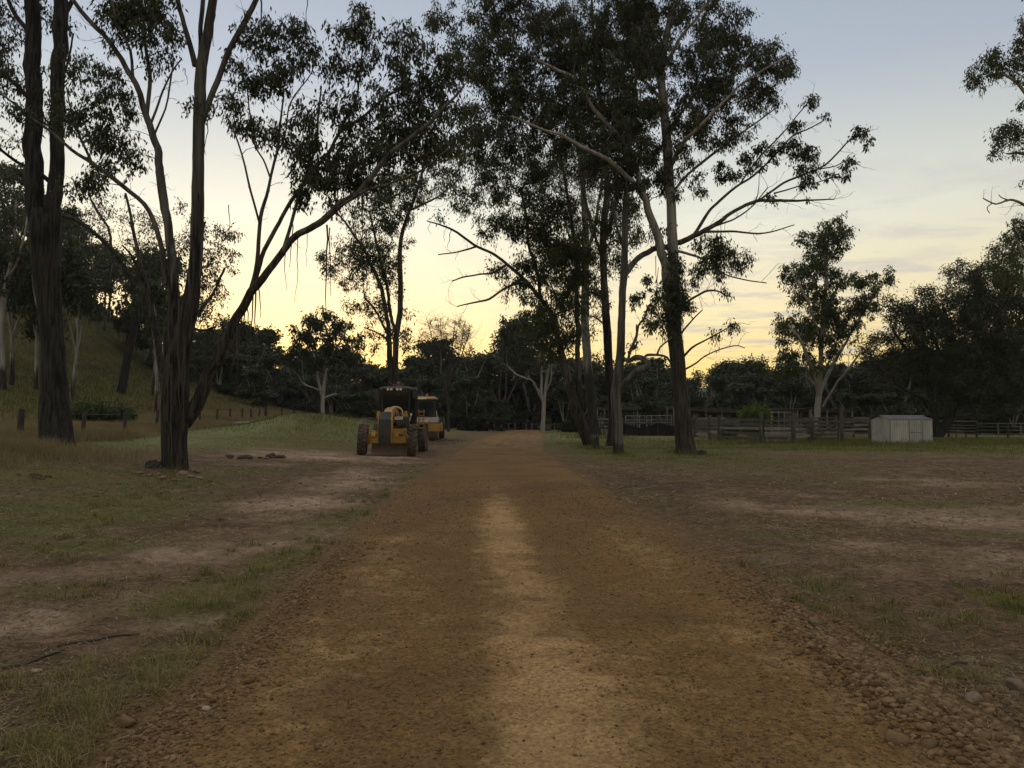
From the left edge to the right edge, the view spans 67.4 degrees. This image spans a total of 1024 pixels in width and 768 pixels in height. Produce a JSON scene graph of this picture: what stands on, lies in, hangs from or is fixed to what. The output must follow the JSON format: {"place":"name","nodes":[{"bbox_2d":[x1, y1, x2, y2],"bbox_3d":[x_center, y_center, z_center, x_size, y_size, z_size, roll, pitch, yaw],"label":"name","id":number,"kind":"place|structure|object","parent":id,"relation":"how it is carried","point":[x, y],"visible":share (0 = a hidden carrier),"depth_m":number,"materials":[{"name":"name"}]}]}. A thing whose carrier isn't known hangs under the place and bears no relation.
{"place":"outdoors","nodes":[
{"label":"outdoors","id":0,"kind":"place"},
{"bbox_2d":[7,540,394,767],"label":"gravel","id":1,"kind":"structure","parent":0,"point":[142,757],"depth_m":4.51,"materials":[{"name":"gravel"}]},
{"bbox_2d":[0,275,1023,767],"bbox_3d":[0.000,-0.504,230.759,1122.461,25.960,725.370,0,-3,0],"label":"ground","id":2,"kind":"structure","parent":0,"point":[916,579],"depth_m":11.24,"materials":[{"name":"soil"}]},
{"bbox_2d":[0,161,31,389],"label":"grey gum tree","id":3,"kind":"object","parent":2,"relation":"on","point":[14,219],"visible":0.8,"depth_m":63.71,"materials":[{"name":"green plant"}]},
{"bbox_2d":[0,236,36,384],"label":"slope tree","id":4,"kind":"object","parent":2,"relation":"on","point":[12,328],"visible":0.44,"depth_m":65.71,"materials":[{"name":"green plant"}]},
{"bbox_2d":[0,160,44,227],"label":"slope tree","id":5,"kind":"object","parent":2,"relation":"on","point":[19,173],"visible":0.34,"depth_m":100.75,"materials":[{"name":"green plant"}]},
{"bbox_2d":[6,272,70,389],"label":"slope tree","id":6,"kind":"object","parent":2,"relation":"on","point":[32,327],"visible":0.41,"depth_m":65.87,"materials":[{"name":"green plant"}]},
{"bbox_2d":[0,0,90,446],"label":"ironbark tree","id":7,"kind":"object","parent":2,"relation":"on","point":[44,217],"visible":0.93,"depth_m":25.54,"materials":[{"name":"brown plant"}]},
{"bbox_2d":[0,231,104,315],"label":"slope tree","id":8,"kind":"object","parent":2,"relation":"on","point":[67,253],"visible":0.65,"depth_m":65.22,"materials":[{"name":"green plant"}]},
{"bbox_2d":[61,203,92,237],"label":"slope tree","id":9,"kind":"object","parent":2,"relation":"on","point":[70,211],"visible":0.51,"depth_m":109.66,"materials":[{"name":"green plant"}]},
{"bbox_2d":[61,260,108,399],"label":"slope tree","id":10,"kind":"object","parent":2,"relation":"on","point":[97,314],"visible":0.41,"depth_m":66.28,"materials":[{"name":"green plant"}]},
{"bbox_2d":[69,211,104,345],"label":"slope tree","id":11,"kind":"object","parent":2,"relation":"on","point":[81,237],"visible":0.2,"depth_m":86.92,"materials":[{"name":"green plant"}]},
{"bbox_2d":[71,398,111,422],"bbox_3d":[-24.457,1.775,44.135,2.930,1.861,2.902,0,-3,0],"label":"shrub","id":12,"kind":"object","parent":2,"relation":"on","point":[78,409],"visible":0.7,"depth_m":43.53,"materials":[{"name":"green plant"}]},
{"bbox_2d":[92,233,124,330],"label":"slope tree","id":13,"kind":"object","parent":2,"relation":"on","point":[107,285],"visible":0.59,"depth_m":98.76,"materials":[{"name":"green plant"}]},
{"bbox_2d":[11,176,207,394],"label":"leaning tree","id":14,"kind":"object","parent":2,"relation":"on","point":[125,370],"visible":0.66,"depth_m":76.53,"materials":[{"name":"green plant"}]},
{"bbox_2d":[97,403,139,422],"bbox_3d":[-23.903,1.955,45.945,2.980,1.791,2.636,2,-3,-37],"label":"shrub","id":15,"kind":"object","parent":2,"relation":"on","point":[117,413],"visible":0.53,"depth_m":45.67,"materials":[{"name":"green plant"}]},
{"bbox_2d":[109,303,162,356],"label":"slope tree","id":16,"kind":"object","parent":2,"relation":"on","point":[122,323],"visible":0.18,"depth_m":95.72,"materials":[{"name":"green plant"}]},
{"bbox_2d":[0,278,288,424],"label":"slope grass","id":17,"kind":"structure","parent":2,"relation":"on","point":[76,391],"depth_m":78.87,"materials":[{"name":"green plant"}]},
{"bbox_2d":[102,248,203,395],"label":"slope tree","id":18,"kind":"object","parent":2,"relation":"on","point":[117,308],"visible":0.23,"depth_m":79.48,"materials":[{"name":"green plant"}]},
{"bbox_2d":[128,274,183,412],"bbox_3d":[-30.117,-3.077,64.954,5.601,12.379,4.726,-2,-3,37],"label":"slope tree","id":19,"kind":"object","parent":2,"relation":"on","point":[157,295],"visible":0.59,"depth_m":64.55,"materials":[{"name":"green plant"}]},
{"bbox_2d":[135,288,180,371],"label":"slope tree","id":20,"kind":"object","parent":2,"relation":"on","point":[140,342],"visible":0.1,"depth_m":94.79,"materials":[{"name":"green plant"}]},
{"bbox_2d":[5,406,320,434],"bbox_3d":[-22.369,2.949,64.201,3.660,2.908,92.196,0,-3,-8],"label":"wire fence","id":21,"kind":"object","parent":2,"relation":"on","point":[21,418],"visible":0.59,"depth_m":37.24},
{"bbox_2d":[0,325,340,471],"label":"long dry grass","id":22,"kind":"structure","parent":2,"relation":"on","point":[15,445],"depth_m":32.00,"materials":[{"name":"beige plant"}]},
{"bbox_2d":[166,219,245,356],"bbox_3d":[-23.529,-4.647,58.815,5.601,16.386,7.384,1,-3,-26],"label":"bushy gum tree","id":23,"kind":"object","parent":2,"relation":"on","point":[207,300],"visible":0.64,"depth_m":58.23,"materials":[{"name":"green plant"}]},
{"bbox_2d":[200,353,247,394],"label":"tree","id":24,"kind":"object","parent":2,"relation":"on","point":[228,387],"visible":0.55,"depth_m":103.54,"materials":[{"name":"green plant"}]},
{"bbox_2d":[211,352,256,397],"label":"tree","id":25,"kind":"object","parent":2,"relation":"on","point":[244,360],"visible":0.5,"depth_m":105.13,"materials":[{"name":"green plant"}]},
{"bbox_2d":[194,314,286,373],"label":"tree","id":26,"kind":"object","parent":2,"relation":"on","point":[270,349],"visible":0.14,"depth_m":134.80,"materials":[{"name":"green plant"}]},
{"bbox_2d":[0,0,488,469],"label":"shaggy gum tree","id":27,"kind":"object","parent":2,"relation":"on","point":[179,413],"visible":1,"depth_m":21.56,"materials":[{"name":"green plant"}]},
{"bbox_2d":[209,318,288,385],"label":"tree","id":28,"kind":"object","parent":2,"relation":"on","point":[268,336],"visible":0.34,"depth_m":121.86,"materials":[{"name":"green plant"}]},
{"bbox_2d":[231,369,280,408],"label":"tree","id":29,"kind":"object","parent":2,"relation":"on","point":[252,391],"visible":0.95,"depth_m":97.37,"materials":[{"name":"green plant"}]},
{"bbox_2d":[256,352,302,402],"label":"tree","id":30,"kind":"object","parent":2,"relation":"on","point":[267,361],"visible":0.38,"depth_m":113.09,"materials":[{"name":"green plant"}]},
{"bbox_2d":[266,358,318,410],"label":"tree","id":31,"kind":"object","parent":2,"relation":"on","point":[302,387],"visible":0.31,"depth_m":111.94,"materials":[{"name":"green plant"}]},
{"bbox_2d":[268,375,321,406],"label":"tree","id":32,"kind":"object","parent":2,"relation":"on","point":[284,390],"visible":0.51,"depth_m":109.51,"materials":[{"name":"green plant"}]},
{"bbox_2d":[280,374,345,413],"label":"tree","id":33,"kind":"object","parent":2,"relation":"on","point":[301,405],"visible":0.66,"depth_m":106.28,"materials":[{"name":"green plant"}]},
{"bbox_2d":[273,305,367,413],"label":"layered gum tree","id":34,"kind":"object","parent":2,"relation":"on","point":[330,351],"visible":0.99,"depth_m":81.79,"materials":[{"name":"green plant"}]},
{"bbox_2d":[311,345,372,415],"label":"tree","id":35,"kind":"object","parent":2,"relation":"on","point":[335,370],"visible":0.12,"depth_m":112.93,"materials":[{"name":"green plant"}]},
{"bbox_2d":[338,394,370,417],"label":"tree","id":36,"kind":"object","parent":2,"relation":"on","point":[355,409],"visible":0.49,"depth_m":100.59,"materials":[{"name":"green plant"}]},
{"bbox_2d":[340,358,375,415],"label":"tree","id":37,"kind":"object","parent":2,"relation":"on","point":[361,387],"visible":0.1,"depth_m":124.07,"materials":[{"name":"green plant"}]},
{"bbox_2d":[340,389,392,420],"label":"tree","id":38,"kind":"object","parent":2,"relation":"on","point":[368,395],"visible":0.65,"depth_m":99.37,"materials":[{"name":"green plant"}]},
{"bbox_2d":[310,137,456,405],"bbox_3d":[-9.877,-8.048,60.400,12.331,25.445,8.299,0,-3,0],"label":"tall gum tree","id":39,"kind":"object","parent":2,"relation":"on","point":[388,227],"visible":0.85,"depth_m":60.08,"materials":[{"name":"green plant"}]},
{"bbox_2d":[356,381,429,455],"bbox_3d":[-5.533,1.561,36.176,2.937,3.412,8.770,0,-3,-2],"label":"road grader","id":40,"kind":"object","parent":2,"relation":"on","point":[397,429],"visible":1,"depth_m":33.56,"materials":[{"name":"yellow paint"}]},
{"bbox_2d":[361,365,442,404],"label":"tree","id":41,"kind":"object","parent":2,"relation":"on","point":[407,377],"visible":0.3,"depth_m":117.47,"materials":[{"name":"green plant"}]},
{"bbox_2d":[392,355,437,398],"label":"tree","id":42,"kind":"object","parent":2,"relation":"on","point":[413,361],"visible":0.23,"depth_m":123.68,"materials":[{"name":"green plant"}]},
{"bbox_2d":[404,378,452,426],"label":"tree","id":43,"kind":"object","parent":2,"relation":"on","point":[425,385],"visible":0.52,"depth_m":105.63,"materials":[{"name":"green plant"}]},
{"bbox_2d":[400,338,460,426],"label":"tree","id":44,"kind":"object","parent":2,"relation":"on","point":[447,355],"visible":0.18,"depth_m":129.91,"materials":[{"name":"green plant"}]},
{"bbox_2d":[417,394,444,439],"bbox_3d":[-6.263,2.373,56.107,2.580,3.329,6.480,0,-3,-3],"label":"road roller","id":45,"kind":"object","parent":2,"relation":"on","point":[436,425],"visible":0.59,"depth_m":54.94,"materials":[{"name":"metal"}]},
{"bbox_2d":[404,308,483,431],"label":"bare tree","id":46,"kind":"object","parent":2,"relation":"on","point":[441,341],"visible":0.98,"depth_m":92.09,"materials":[{"name":"brown plant"}]},
{"bbox_2d":[436,394,464,429],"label":"tree","id":47,"kind":"object","parent":2,"relation":"on","point":[456,413],"visible":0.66,"depth_m":105.49,"materials":[{"name":"green plant"}]},
{"bbox_2d":[433,348,494,405],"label":"tree","id":48,"kind":"object","parent":2,"relation":"on","point":[466,374],"visible":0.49,"depth_m":115.53,"materials":[{"name":"green plant"}]},
{"bbox_2d":[451,375,491,430],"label":"tree","id":49,"kind":"object","parent":2,"relation":"on","point":[469,383],"visible":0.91,"depth_m":107.00,"materials":[{"name":"green plant"}]},
{"bbox_2d":[466,396,509,430],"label":"tree","id":50,"kind":"object","parent":2,"relation":"on","point":[489,416],"visible":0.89,"depth_m":107.12,"materials":[{"name":"green plant"}]},
{"bbox_2d":[450,332,556,426],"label":"tree","id":51,"kind":"object","parent":2,"relation":"on","point":[503,408],"visible":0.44,"depth_m":119.77,"materials":[{"name":"green plant"}]},
{"bbox_2d":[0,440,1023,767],"bbox_3d":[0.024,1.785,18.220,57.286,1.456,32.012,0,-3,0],"label":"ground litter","id":52,"kind":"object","parent":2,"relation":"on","point":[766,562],"visible":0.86,"depth_m":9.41,"materials":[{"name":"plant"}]},
{"bbox_2d":[0,468,1023,767],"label":"grass tufts","id":53,"kind":"object","parent":2,"relation":"on","point":[96,710],"visible":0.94,"depth_m":4.99,"materials":[{"name":"green plant"}]},
{"bbox_2d":[0,403,1023,767],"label":"short grass","id":54,"kind":"structure","parent":2,"relation":"on","point":[292,565],"depth_m":14.70,"materials":[{"name":"green plant"}]},
{"bbox_2d":[427,150,606,445],"bbox_3d":[0.232,-5.366,46.238,10.857,19.032,7.791,0,-3,0],"label":"leaning gum tree","id":55,"kind":"object","parent":2,"relation":"on","point":[540,234],"visible":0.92,"depth_m":46.05,"materials":[{"name":"green plant"}]},
{"bbox_2d":[486,322,561,428],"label":"tree","id":56,"kind":"object","parent":2,"relation":"on","point":[517,388],"visible":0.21,"depth_m":131.98,"materials":[{"name":"green plant"}]},
{"bbox_2d":[492,309,560,432],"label":"white gum tree","id":57,"kind":"object","parent":2,"relation":"on","point":[503,334],"visible":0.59,"depth_m":95.67,"materials":[{"name":"green plant"}]},
{"bbox_2d":[34,390,1023,473],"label":"tall green grass","id":58,"kind":"structure","parent":2,"relation":"on","point":[828,442],"depth_m":48.67,"materials":[{"name":"green plant"}]},
{"bbox_2d":[502,345,563,429],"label":"tree","id":59,"kind":"object","parent":2,"relation":"on","point":[523,418],"visible":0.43,"depth_m":122.04,"materials":[{"name":"green plant"}]},
{"bbox_2d":[529,361,565,428],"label":"tree","id":60,"kind":"object","parent":2,"relation":"on","point":[557,418],"visible":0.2,"depth_m":129.63,"materials":[{"name":"green plant"}]},
{"bbox_2d":[551,382,586,431],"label":"tree","id":61,"kind":"object","parent":2,"relation":"on","point":[559,392],"visible":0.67,"depth_m":99.11,"materials":[{"name":"green plant"}]},
{"bbox_2d":[531,83,614,435],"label":"slender gum tree","id":62,"kind":"object","parent":2,"relation":"on","point":[594,428],"visible":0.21,"depth_m":76.67,"materials":[{"name":"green plant"}]},
{"bbox_2d":[547,0,660,445],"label":"straight gum tree","id":63,"kind":"object","parent":2,"relation":"on","point":[606,225],"visible":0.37,"depth_m":47.17,"materials":[{"name":"green plant"}]},
{"bbox_2d":[192,340,1023,427],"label":"wood","id":64,"kind":"object","parent":2,"relation":"on","point":[709,393],"visible":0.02,"depth_m":147.74,"materials":[{"name":"green plant"}]},
{"bbox_2d":[582,368,638,417],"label":"tree","id":65,"kind":"object","parent":2,"relation":"on","point":[599,379],"visible":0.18,"depth_m":117.59,"materials":[{"name":"green plant"}]},
{"bbox_2d":[421,0,800,453],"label":"gum tree","id":66,"kind":"object","parent":2,"relation":"on","point":[516,96],"visible":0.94,"depth_m":37.44,"materials":[{"name":"green plant"}]},
{"bbox_2d":[613,362,658,420],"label":"tree","id":67,"kind":"object","parent":2,"relation":"on","point":[627,369],"visible":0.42,"depth_m":113.34,"materials":[{"name":"green plant"}]},
{"bbox_2d":[606,356,673,422],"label":"tree","id":68,"kind":"object","parent":2,"relation":"on","point":[661,394],"visible":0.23,"depth_m":121.47,"materials":[{"name":"green plant"}]},
{"bbox_2d":[621,376,672,427],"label":"tree","id":69,"kind":"object","parent":2,"relation":"on","point":[649,404],"visible":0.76,"depth_m":104.27,"materials":[{"name":"green plant"}]},
{"bbox_2d":[622,417,693,435],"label":"stockyard fence","id":70,"kind":"object","parent":2,"relation":"on","point":[656,419],"visible":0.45,"depth_m":76.83,"materials":[{"name":"wood"}]},
{"bbox_2d":[623,423,657,435],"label":"shade cloth","id":71,"kind":"object","parent":70,"relation":"hanging from","point":[651,430],"visible":0.93,"depth_m":76.66,"materials":[{"name":"black fabric"}]},
{"bbox_2d":[644,366,705,416],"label":"tree","id":72,"kind":"object","parent":2,"relation":"on","point":[690,382],"visible":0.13,"depth_m":126.00,"materials":[{"name":"green plant"}]},
{"bbox_2d":[657,406,742,433],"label":"yard shelter","id":73,"kind":"object","parent":2,"relation":"on","point":[706,411],"visible":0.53,"depth_m":84.44,"materials":[{"name":"metal"}]},
{"bbox_2d":[691,365,724,426],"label":"tree","id":74,"kind":"object","parent":2,"relation":"on","point":[710,372],"visible":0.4,"depth_m":120.19,"materials":[{"name":"green plant"}]},
{"bbox_2d":[697,374,734,430],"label":"tree","id":75,"kind":"object","parent":2,"relation":"on","point":[716,383],"visible":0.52,"depth_m":107.54,"materials":[{"name":"green plant"}]},
{"bbox_2d":[693,411,762,442],"bbox_3d":[16.549,3.599,61.617,0.969,2.612,20.917,0,-3,2],"label":"stockyard fence","id":76,"kind":"object","parent":2,"relation":"on","point":[718,431],"visible":0.94,"depth_m":57.64,"materials":[{"name":"grey wood"}]},
{"bbox_2d":[704,358,762,393],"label":"tree","id":77,"kind":"object","parent":2,"relation":"on","point":[725,367],"visible":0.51,"depth_m":115.87,"materials":[{"name":"green plant"}]},
{"bbox_2d":[591,24,877,454],"bbox_3d":[10.845,-6.998,37.111,14.613,21.327,5.350,1,-3,-11],"label":"mottled gum tree","id":78,"kind":"object","parent":2,"relation":"on","point":[644,107],"visible":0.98,"depth_m":36.12,"materials":[{"name":"green plant"}]},
{"bbox_2d":[722,381,755,430],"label":"tree","id":79,"kind":"object","parent":2,"relation":"on","point":[739,388],"visible":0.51,"depth_m":99.32,"materials":[{"name":"green plant"}]},
{"bbox_2d":[718,353,776,401],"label":"tree","id":80,"kind":"object","parent":2,"relation":"on","point":[758,372],"visible":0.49,"depth_m":111.61,"materials":[{"name":"green plant"}]},
{"bbox_2d":[735,399,772,436],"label":"shrub","id":81,"kind":"object","parent":2,"relation":"on","point":[752,412],"visible":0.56,"depth_m":67.59,"materials":[{"name":"green plant"}]},
{"bbox_2d":[739,386,782,431],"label":"tree","id":82,"kind":"object","parent":2,"relation":"on","point":[760,393],"visible":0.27,"depth_m":97.54,"materials":[{"name":"green plant"}]},
{"bbox_2d":[672,417,869,436],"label":"stockyard fence","id":83,"kind":"object","parent":2,"relation":"on","point":[853,432],"visible":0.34,"depth_m":68.71,"materials":[{"name":"grey wood"}]},
{"bbox_2d":[763,420,790,439],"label":"yard gate","id":84,"kind":"structure","parent":2,"relation":"on","point":[782,427],"depth_m":52.20,"materials":[{"name":"grey wood"}]},
{"bbox_2d":[760,377,808,430],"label":"tree","id":85,"kind":"object","parent":2,"relation":"on","point":[793,389],"visible":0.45,"depth_m":99.55,"materials":[{"name":"green plant"}]},
{"bbox_2d":[791,412,812,442],"bbox_3d":[20.422,3.267,54.017,0.353,2.500,3.374,-3,-4,44],"label":"stockyard fence","id":86,"kind":"object","parent":2,"relation":"on","point":[808,430],"visible":0.85,"depth_m":53.69,"materials":[{"name":"grey wood"}]},
{"bbox_2d":[793,365,841,427],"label":"tree","id":87,"kind":"object","parent":2,"relation":"on","point":[813,389],"visible":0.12,"depth_m":103.33,"materials":[{"name":"green plant"}]},
{"bbox_2d":[813,420,838,439],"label":"braced gate","id":88,"kind":"structure","parent":2,"relation":"on","point":[827,429],"depth_m":54.22,"materials":[{"name":"grey wood"}]},
{"bbox_2d":[796,360,862,408],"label":"tree","id":89,"kind":"object","parent":2,"relation":"on","point":[832,379],"visible":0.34,"depth_m":99.36,"materials":[{"name":"green plant"}]},
{"bbox_2d":[766,210,899,435],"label":"pale gum tree","id":90,"kind":"object","parent":2,"relation":"on","point":[805,332],"visible":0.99,"depth_m":71.87,"materials":[{"name":"green plant"}]},
{"bbox_2d":[824,392,864,431],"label":"tree","id":91,"kind":"object","parent":2,"relation":"on","point":[845,398],"visible":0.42,"depth_m":87.44,"materials":[{"name":"green plant"}]},
{"bbox_2d":[835,364,874,430],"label":"tree","id":92,"kind":"object","parent":2,"relation":"on","point":[851,376],"visible":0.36,"depth_m":91.43,"materials":[{"name":"green plant"}]},
{"bbox_2d":[850,393,890,431],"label":"tree","id":93,"kind":"object","parent":2,"relation":"on","point":[872,398],"visible":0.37,"depth_m":83.75,"materials":[{"name":"green plant"}]},
{"bbox_2d":[870,392,907,417],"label":"tree","id":94,"kind":"object","parent":2,"relation":"on","point":[885,410],"visible":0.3,"depth_m":79.65,"materials":[{"name":"green plant"}]},
{"bbox_2d":[857,344,924,414],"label":"tree","id":95,"kind":"object","parent":2,"relation":"on","point":[871,390],"visible":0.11,"depth_m":89.20,"materials":[{"name":"green plant"}]},
{"bbox_2d":[870,415,933,442],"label":"tin shed","id":96,"kind":"structure","parent":2,"relation":"on","point":[898,428],"depth_m":49.20,"materials":[{"name":"metal"}]},
{"bbox_2d":[896,367,951,413],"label":"tree","id":97,"kind":"object","parent":2,"relation":"on","point":[912,389],"visible":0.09,"depth_m":89.94,"materials":[{"name":"green plant"}]},
{"bbox_2d":[849,234,1023,437],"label":"spreading tree","id":98,"kind":"object","parent":2,"relation":"on","point":[982,380],"visible":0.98,"depth_m":64.37,"materials":[{"name":"green plant"}]},
{"bbox_2d":[955,401,1004,434],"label":"tree","id":99,"kind":"object","parent":2,"relation":"on","point":[979,416],"visible":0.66,"depth_m":77.44,"materials":[{"name":"green plant"}]},
{"bbox_2d":[959,0,1023,294],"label":"overhanging gum tree","id":100,"kind":"object","parent":2,"relation":"on","point":[993,64],"visible":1,"depth_m":44.43,"materials":[{"name":"green plant"}]},
{"bbox_2d":[987,394,1023,434],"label":"tree","id":101,"kind":"object","parent":2,"relation":"on","point":[1004,416],"visible":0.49,"depth_m":75.72,"materials":[{"name":"green plant"}]},
{"bbox_2d":[0,0,1023,387],"label":"sky","id":102,"kind":"structure","parent":0,"point":[897,68],"materials":[{"name":"blue"}]},
{"bbox_2d":[0,428,1023,767],"bbox_3d":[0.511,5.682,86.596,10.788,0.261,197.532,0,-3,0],"label":"road","id":103,"kind":"structure","parent":0,"point":[514,456],"depth_m":4.96,"materials":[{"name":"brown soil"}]},
{"bbox_2d":[674,550,1023,767],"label":"gravel","id":104,"kind":"structure","parent":103,"relation":"on","point":[906,699],"depth_m":4.40,"materials":[{"name":"gravel"}]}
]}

